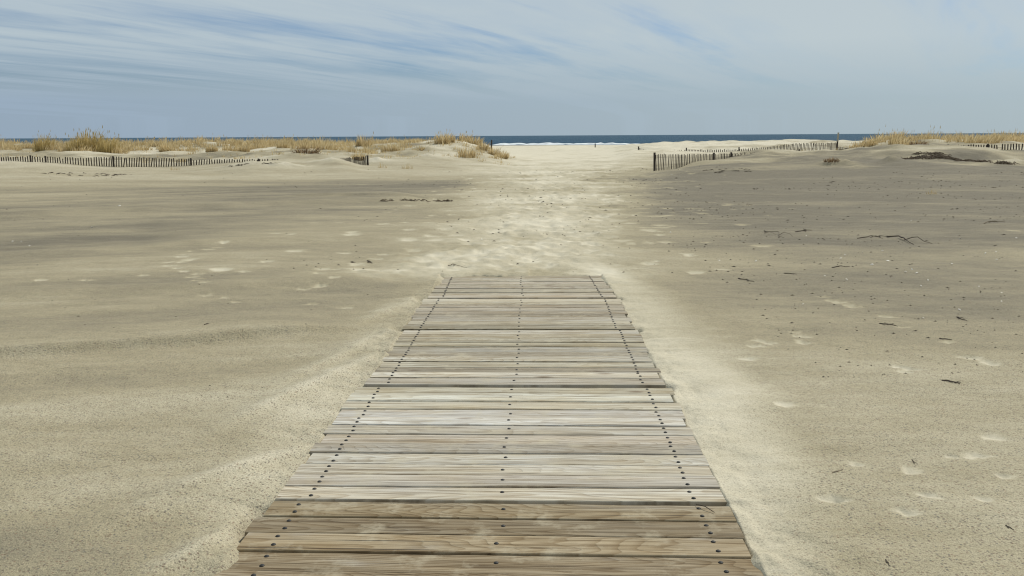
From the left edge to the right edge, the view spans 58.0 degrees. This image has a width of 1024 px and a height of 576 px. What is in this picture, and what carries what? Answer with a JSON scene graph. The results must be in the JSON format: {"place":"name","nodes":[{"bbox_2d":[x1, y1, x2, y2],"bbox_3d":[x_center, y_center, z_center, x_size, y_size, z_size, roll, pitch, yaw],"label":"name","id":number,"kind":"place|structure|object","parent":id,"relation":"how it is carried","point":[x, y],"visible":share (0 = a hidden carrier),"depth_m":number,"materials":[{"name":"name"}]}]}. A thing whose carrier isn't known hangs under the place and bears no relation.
{"place":"outdoors","nodes":[
{"label":"outdoors","id":0,"kind":"place"},
{"bbox_2d":[0,139,1023,575],"bbox_3d":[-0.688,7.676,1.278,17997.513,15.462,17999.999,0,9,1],"label":"ground","id":1,"kind":"structure","parent":0,"point":[132,443],"depth_m":7.46,"materials":[{"name":"beige sand"}]},
{"bbox_2d":[32,130,56,150],"bbox_3d":[-27.518,-8.702,54.365,1.181,1.300,1.364,5,11,30],"label":"grass tuft","id":2,"kind":"object","parent":1,"relation":"on","point":[39,145],"visible":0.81,"depth_m":54.20,"materials":[{"name":"plant"}]},
{"bbox_2d":[64,132,91,150],"bbox_3d":[-24.738,-8.409,52.771,1.579,1.505,1.368,-3,10,-14],"label":"grass tuft","id":3,"kind":"object","parent":1,"relation":"on","point":[73,144],"visible":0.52,"depth_m":52.57,"materials":[{"name":"plant"}]},
{"bbox_2d":[45,172,126,175],"bbox_3d":[-16.832,-4.512,36.542,3.212,0.179,1.170,0,9,1],"label":"wrack line","id":4,"kind":"object","parent":1,"relation":"on","point":[83,172],"visible":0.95,"depth_m":36.49,"materials":[{"name":"brown plant"}]},
{"bbox_2d":[76,125,107,149],"bbox_3d":[-24.290,-8.630,53.393,2.010,1.608,1.758,-2,10,-10],"label":"grass tuft","id":5,"kind":"object","parent":1,"relation":"on","point":[93,143],"visible":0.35,"depth_m":53.14,"materials":[{"name":"plant"}]},
{"bbox_2d":[94,131,122,152],"bbox_3d":[-22.835,-8.290,52.367,1.555,1.355,1.290,-1,9,-5],"label":"grass tuft","id":6,"kind":"object","parent":1,"relation":"on","point":[111,145],"visible":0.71,"depth_m":52.20,"materials":[{"name":"plant"}]},
{"bbox_2d":[1,155,277,166],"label":"sand fence","id":7,"kind":"object","parent":1,"relation":"on","point":[118,159],"visible":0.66,"depth_m":42.96,"materials":[{"name":"grey wood"}]},
{"bbox_2d":[159,140,175,151],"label":"grass tuft","id":8,"kind":"object","parent":1,"relation":"on","point":[165,147],"visible":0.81,"depth_m":52.58,"materials":[{"name":"plant"}]},
{"bbox_2d":[205,143,217,151],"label":"grass tuft","id":9,"kind":"object","parent":1,"relation":"on","point":[209,149],"visible":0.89,"depth_m":51.58,"materials":[{"name":"plant"}]},
{"bbox_2d":[0,134,438,153],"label":"grass","id":10,"kind":"structure","parent":1,"relation":"on","point":[126,146],"depth_m":56.37,"materials":[{"name":"plant"}]},
{"bbox_2d":[236,142,250,151],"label":"grass tuft","id":11,"kind":"object","parent":1,"relation":"on","point":[243,149],"visible":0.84,"depth_m":50.13,"materials":[{"name":"plant"}]},
{"bbox_2d":[1,138,514,164],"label":"grass","id":12,"kind":"structure","parent":1,"relation":"on","point":[399,148],"depth_m":50.44,"materials":[{"name":"plant"}]},
{"bbox_2d":[292,146,320,153],"bbox_3d":[-10.184,-6.862,45.664,1.724,0.550,1.289,0,9,1],"label":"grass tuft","id":13,"kind":"object","parent":1,"relation":"on","point":[307,150],"visible":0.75,"depth_m":45.60,"materials":[{"name":"beige plant"}]},
{"bbox_2d":[340,155,368,164],"bbox_3d":[-7.414,-5.786,42.609,0.108,0.688,3.096,-9,12,-41],"label":"sand fence","id":14,"kind":"object","parent":1,"relation":"on","point":[361,162],"visible":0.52,"depth_m":41.99,"materials":[{"name":"grey wood"}]},
{"bbox_2d":[352,152,365,160],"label":"grass tuft","id":15,"kind":"object","parent":1,"relation":"on","point":[358,155],"visible":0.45,"depth_m":43.84,"materials":[{"name":"plant"}]},
{"bbox_2d":[354,132,374,146],"bbox_3d":[-9.002,-9.117,56.423,1.366,0.956,1.073,0,9,-1],"label":"grass tuft","id":16,"kind":"object","parent":1,"relation":"on","point":[358,143],"visible":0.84,"depth_m":56.28,"materials":[{"name":"plant"}]},
{"bbox_2d":[380,141,398,151],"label":"grass tuft","id":17,"kind":"object","parent":1,"relation":"on","point":[388,148],"visible":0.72,"depth_m":50.38,"materials":[{"name":"plant"}]},
{"bbox_2d":[380,199,452,201],"bbox_3d":[-2.163,-1.972,20.779,1.735,0.107,0.213,-3,10,-17],"label":"wrack line","id":18,"kind":"object","parent":1,"relation":"on","point":[419,199],"visible":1,"depth_m":20.81,"materials":[{"name":"brown plant"}]},
{"bbox_2d":[433,132,450,143],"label":"grass tuft","id":19,"kind":"object","parent":1,"relation":"on","point":[439,140],"visible":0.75,"depth_m":54.19,"materials":[{"name":"plant"}]},
{"bbox_2d":[442,133,456,142],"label":"grass tuft","id":20,"kind":"object","parent":1,"relation":"on","point":[453,139],"visible":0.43,"depth_m":55.15,"materials":[{"name":"plant"}]},
{"bbox_2d":[458,131,472,140],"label":"grass tuft","id":21,"kind":"object","parent":1,"relation":"on","point":[463,137],"visible":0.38,"depth_m":58.14,"materials":[{"name":"plant"}]},
{"bbox_2d":[457,143,477,157],"bbox_3d":[-2.307,-7.233,48.502,1.072,0.871,1.150,-4,10,-21],"label":"grass tuft","id":22,"kind":"object","parent":1,"relation":"on","point":[470,151],"visible":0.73,"depth_m":48.38,"materials":[{"name":"plant"}]},
{"bbox_2d":[467,135,483,145],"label":"grass tuft","id":23,"kind":"object","parent":1,"relation":"on","point":[473,140],"visible":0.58,"depth_m":57.13,"materials":[{"name":"plant"}]},
{"bbox_2d":[474,140,489,150],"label":"grass tuft","id":24,"kind":"object","parent":1,"relation":"on","point":[486,147],"visible":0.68,"depth_m":53.79,"materials":[{"name":"plant"}]},
{"bbox_2d":[214,501,763,575],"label":"boardwalk section","id":25,"kind":"object","parent":1,"relation":"on","point":[291,538],"visible":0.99,"depth_m":3.42,"materials":[{"name":"wood"}]},
{"bbox_2d":[487,145,502,155],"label":"grass tuft","id":26,"kind":"object","parent":1,"relation":"on","point":[494,152],"visible":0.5,"depth_m":52.84,"materials":[{"name":"plant"}]},
{"bbox_2d":[276,387,727,505],"bbox_3d":[-0.018,0.802,4.659,1.894,0.169,1.741,0,9,1],"label":"boardwalk section","id":27,"kind":"object","parent":1,"relation":"on","point":[607,446],"visible":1,"depth_m":4.38,"materials":[{"name":"wood"}]},
{"bbox_2d":[497,151,510,158],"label":"grass tuft","id":28,"kind":"object","parent":1,"relation":"on","point":[504,155],"visible":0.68,"depth_m":52.41,"materials":[{"name":"plant"}]},
{"bbox_2d":[364,330,664,387],"bbox_3d":[0.038,0.520,6.320,1.826,0.167,1.613,0,9,1],"label":"boardwalk section","id":29,"kind":"object","parent":1,"relation":"on","point":[528,358],"visible":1,"depth_m":6.10,"materials":[{"name":"wood"}]},
{"bbox_2d":[402,299,634,330],"bbox_3d":[0.072,0.277,7.797,1.812,0.162,1.356,0,9,1],"label":"boardwalk section","id":30,"kind":"object","parent":1,"relation":"on","point":[520,314],"visible":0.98,"depth_m":7.66,"materials":[{"name":"wood"}]},
{"bbox_2d":[428,276,616,298],"bbox_3d":[0.099,0.052,9.171,1.754,0.172,1.402,0,9,1],"label":"boardwalk section","id":31,"kind":"object","parent":1,"relation":"on","point":[535,287],"visible":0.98,"depth_m":9.02,"materials":[{"name":"wood"}]},
{"bbox_2d":[21,166,1023,445],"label":"plant litter","id":32,"kind":"object","parent":1,"relation":"on","point":[753,248],"visible":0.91,"depth_m":13.44,"materials":[{"name":"brown plant"}]},
{"bbox_2d":[129,126,1006,145],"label":"grass","id":33,"kind":"structure","parent":1,"relation":"on","point":[875,141],"depth_m":50.55,"materials":[{"name":"plant"}]},
{"bbox_2d":[653,149,799,170],"bbox_3d":[9.719,-5.694,41.328,0.680,0.960,13.748,8,12,40],"label":"sand fence","id":34,"kind":"object","parent":1,"relation":"on","point":[713,155],"visible":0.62,"depth_m":37.95,"materials":[{"name":"grey wood"}]},
{"bbox_2d":[703,168,751,172],"bbox_3d":[7.585,-4.146,32.616,1.604,0.153,1.135,0,9,1],"label":"wrack line","id":35,"kind":"object","parent":1,"relation":"on","point":[721,171],"visible":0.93,"depth_m":32.59,"materials":[{"name":"brown plant"}]},
{"bbox_2d":[638,142,835,151],"bbox_3d":[14.543,-9.014,59.762,1.974,0.843,15.688,-8,12,-38],"label":"sand fence","id":36,"kind":"object","parent":1,"relation":"on","point":[829,146],"visible":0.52,"depth_m":56.98,"materials":[{"name":"grey wood"}]},
{"bbox_2d":[823,157,839,161],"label":"dead shrub","id":37,"kind":"object","parent":1,"relation":"on","point":[830,160],"visible":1,"depth_m":34.11,"materials":[{"name":"brown plant"}]},
{"bbox_2d":[836,132,838,149],"bbox_3d":[18.507,-8.159,52.549,0.150,1.358,0.105,0,9,1],"label":"wooden post","id":38,"kind":"object","parent":1,"relation":"on","point":[837,140],"visible":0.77,"depth_m":52.47,"materials":[{"name":"grey wood"}]},
{"bbox_2d":[853,138,867,146],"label":"grass tuft","id":39,"kind":"object","parent":1,"relation":"on","point":[861,145],"visible":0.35,"depth_m":48.02,"materials":[{"name":"plant"}]},
{"bbox_2d":[862,134,878,146],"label":"grass tuft","id":40,"kind":"object","parent":1,"relation":"on","point":[868,141],"visible":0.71,"depth_m":48.40,"materials":[{"name":"plant"}]},
{"bbox_2d":[888,134,904,144],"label":"grass tuft","id":41,"kind":"object","parent":1,"relation":"on","point":[891,141],"visible":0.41,"depth_m":46.98,"materials":[{"name":"plant"}]},
{"bbox_2d":[887,235,929,244],"bbox_3d":[5.378,-0.698,12.803,0.299,0.083,0.952,-3,10,-14],"label":"branch","id":42,"kind":"object","parent":1,"relation":"on","point":[905,238],"visible":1,"depth_m":12.69,"materials":[{"name":"brown wood"}]},
{"bbox_2d":[909,140,929,144],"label":"dead shrub","id":43,"kind":"object","parent":1,"relation":"on","point":[911,143],"visible":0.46,"depth_m":44.98,"materials":[{"name":"beige plant"}]},
{"bbox_2d":[907,151,992,161],"bbox_3d":[17.178,-5.167,36.476,3.149,0.438,1.893,4,10,24],"label":"seaweed heap","id":44,"kind":"object","parent":1,"relation":"on","point":[938,155],"visible":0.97,"depth_m":36.41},
{"bbox_2d":[963,144,1022,149],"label":"sand fence","id":45,"kind":"object","parent":1,"relation":"on","point":[987,145],"visible":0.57,"depth_m":39.81,"materials":[{"name":"grey wood"}]},
{"bbox_2d":[989,160,1017,164],"bbox_3d":[18.581,-4.728,34.875,1.239,0.193,0.491,0,9,1],"label":"seaweed heap","id":46,"kind":"object","parent":1,"relation":"on","point":[1001,162],"visible":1,"depth_m":34.83,"materials":[{"name":"brown plant"}]},
{"bbox_2d":[0,133,1023,145],"bbox_3d":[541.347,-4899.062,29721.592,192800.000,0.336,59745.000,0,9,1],"label":"sea","id":47,"kind":"structure","parent":0,"point":[628,139],"depth_m":1064.12,"materials":[{"name":"liquid"}]},
{"bbox_2d":[493,143,627,144],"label":"surf foam","id":48,"kind":"object","parent":47,"relation":"on","point":[561,144],"visible":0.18,"depth_m":310.16,"materials":[{"name":"white"}]},
{"bbox_2d":[0,0,1023,138],"label":"sky","id":49,"kind":"structure","parent":0,"point":[130,68],"materials":[{"name":"blue"}]},
{"bbox_2d":[801,128,1023,150],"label":"grass","id":50,"kind":"structure","parent":0,"point":[992,138],"depth_m":49.19,"materials":[{"name":"plant"}]}
]}

